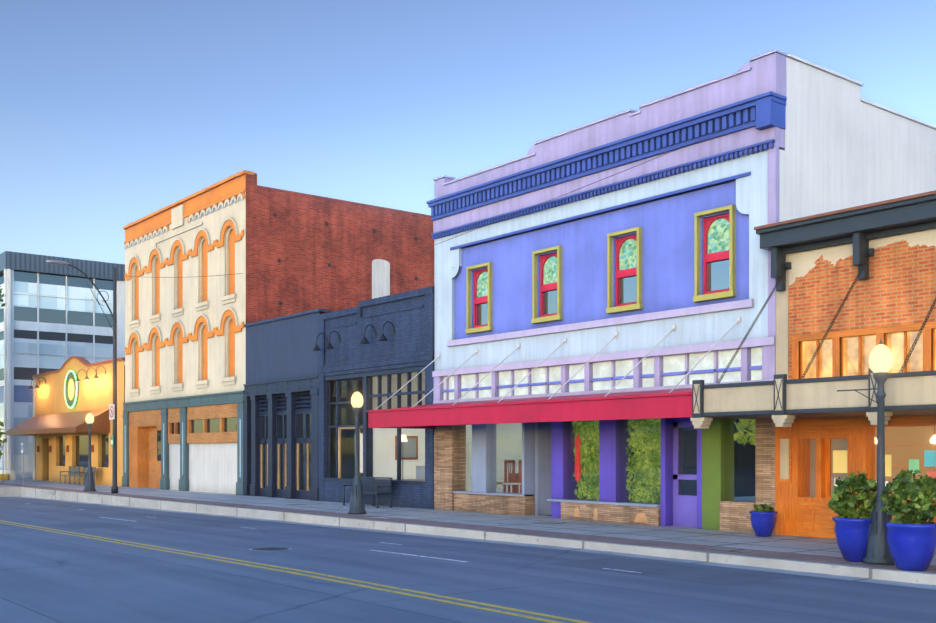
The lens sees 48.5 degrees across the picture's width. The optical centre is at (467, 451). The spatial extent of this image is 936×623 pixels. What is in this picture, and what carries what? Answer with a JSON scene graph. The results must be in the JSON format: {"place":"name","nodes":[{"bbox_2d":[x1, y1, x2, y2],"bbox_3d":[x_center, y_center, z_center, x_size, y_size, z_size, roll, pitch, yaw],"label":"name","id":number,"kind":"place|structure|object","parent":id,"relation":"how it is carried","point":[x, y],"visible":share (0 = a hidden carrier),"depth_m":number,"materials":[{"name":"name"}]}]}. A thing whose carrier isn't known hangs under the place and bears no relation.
{"place":"outdoors","nodes":[
{"label":"outdoors","id":0,"kind":"place"},
{"bbox_2d":[0,478,935,622],"bbox_3d":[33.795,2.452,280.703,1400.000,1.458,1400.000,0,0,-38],"label":"street","id":1,"kind":"structure","parent":0,"point":[71,553],"depth_m":16.56,"materials":[{"name":"grey asphalt"}]},
{"bbox_2d":[0,286,6,458],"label":"tree","id":2,"kind":"object","parent":1,"relation":"on","point":[2,423],"visible":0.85,"depth_m":57.71,"materials":[{"name":"green plant"}]},
{"bbox_2d":[1,442,22,485],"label":"parking signs","id":3,"kind":"object","parent":1,"relation":"on","point":[2,447],"visible":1,"depth_m":54.89,"materials":[{"name":"white metal"}]},
{"bbox_2d":[0,251,124,479],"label":"office","id":4,"kind":"structure","parent":1,"relation":"on","point":[53,317],"depth_m":69.06,"materials":[{"name":"grey glass"}]},
{"bbox_2d":[6,356,124,485],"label":"restaurant","id":5,"kind":"structure","parent":1,"relation":"on","point":[71,393],"depth_m":56.71,"materials":[{"name":"paint"}]},
{"bbox_2d":[59,466,79,483],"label":"chair","id":6,"kind":"object","parent":1,"relation":"on","point":[70,474],"visible":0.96,"depth_m":55.68,"materials":[{"name":"grey metal"}]},
{"bbox_2d":[46,260,117,492],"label":"street light","id":7,"kind":"object","parent":1,"relation":"on","point":[113,416],"visible":1,"depth_m":42.89,"materials":[{"name":"black metal"}]},
{"bbox_2d":[116,120,748,277],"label":"wires","id":8,"kind":"object","parent":7,"relation":"attached to","point":[508,216],"visible":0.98,"depth_m":26.41,"materials":[{"name":"black"}]},
{"bbox_2d":[73,467,95,484],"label":"chair","id":9,"kind":"object","parent":1,"relation":"on","point":[85,469],"visible":0.6,"depth_m":54.18,"materials":[{"name":"grey metal"}]},
{"bbox_2d":[83,412,95,491],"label":"lamp","id":10,"kind":"object","parent":1,"relation":"on","point":[89,480],"visible":1,"depth_m":45.01,"materials":[{"name":"metal"}]},
{"bbox_2d":[122,170,433,495],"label":"cream building","id":11,"kind":"structure","parent":1,"relation":"on","point":[285,252],"depth_m":44.30,"materials":[{"name":"beige paint"}]},
{"bbox_2d":[243,286,433,508],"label":"dark buildings","id":12,"kind":"structure","parent":1,"relation":"on","point":[383,347],"depth_m":35.61,"materials":[{"name":"paint"}]},
{"bbox_2d":[348,390,365,513],"bbox_3d":[-3.077,-0.004,28.869,0.520,3.470,0.520,0,0,-38],"label":"lamp","id":13,"kind":"object","parent":1,"relation":"on","point":[357,504],"visible":1,"depth_m":28.77,"materials":[{"name":"metal"}]},
{"bbox_2d":[343,476,392,507],"bbox_3d":[-3.181,1.270,32.737,0.590,0.922,2.040,0,0,-38],"label":"bench","id":14,"kind":"object","parent":1,"relation":"on","point":[381,487],"visible":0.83,"depth_m":32.61,"materials":[{"name":"metal"}]},
{"bbox_2d":[749,511,777,536],"bbox_3d":[6.026,1.476,21.213,0.561,0.510,0.561,0,0,-38],"label":"pot","id":15,"kind":"object","parent":1,"relation":"on","point":[763,524],"visible":0.96,"depth_m":21.02,"materials":[{"name":"ceramic"}]},
{"bbox_2d":[753,503,772,511],"bbox_3d":[6.031,1.165,21.227,0.541,0.203,0.422,0,0,-38],"label":"pot shrub","id":16,"kind":"object","parent":15,"relation":"in","point":[762,508],"visible":0.88,"depth_m":21.14,"materials":[{"name":"green plant"}]},
{"bbox_2d":[832,516,871,561],"bbox_3d":[6.163,1.386,16.441,0.759,0.690,0.759,0,0,-38],"label":"pot","id":17,"kind":"object","parent":1,"relation":"on","point":[851,535],"visible":0.62,"depth_m":16.20,"materials":[{"name":"blue ceramic"}]},
{"bbox_2d":[828,471,876,518],"bbox_3d":[6.171,0.706,16.422,0.901,0.852,0.879,0,0,-38],"label":"pot shrub","id":18,"kind":"object","parent":17,"relation":"in","point":[843,501],"visible":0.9,"depth_m":16.28,"materials":[{"name":"green plant"}]},
{"bbox_2d":[837,340,894,564],"bbox_3d":[6.232,-0.004,16.273,0.520,3.470,1.010,0,0,-38],"label":"lamp","id":19,"kind":"object","parent":1,"relation":"on","point":[880,364],"visible":0.88,"depth_m":16.00,"materials":[{"name":"metal"}]},
{"bbox_2d":[884,521,935,570],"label":"pot","id":20,"kind":"object","parent":1,"relation":"on","point":[911,547],"visible":0.92,"depth_m":14.96,"materials":[{"name":"blue ceramic"}]},
{"bbox_2d":[879,469,935,523],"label":"pot shrub","id":21,"kind":"object","parent":20,"relation":"in","point":[920,492],"visible":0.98,"depth_m":15.03,"materials":[{"name":"green plant"}]},
{"bbox_2d":[0,0,935,402],"label":"sky","id":22,"kind":"structure","parent":0,"point":[114,113],"materials":[{"name":"blue"}]},
{"bbox_2d":[366,49,935,533],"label":"purple building","id":23,"kind":"structure","parent":0,"point":[586,335],"depth_m":24.83,"materials":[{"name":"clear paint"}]},
{"bbox_2d":[691,190,935,538],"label":"orange building","id":24,"kind":"structure","parent":0,"point":[854,286],"depth_m":20.09,"materials":[{"name":"brick"}]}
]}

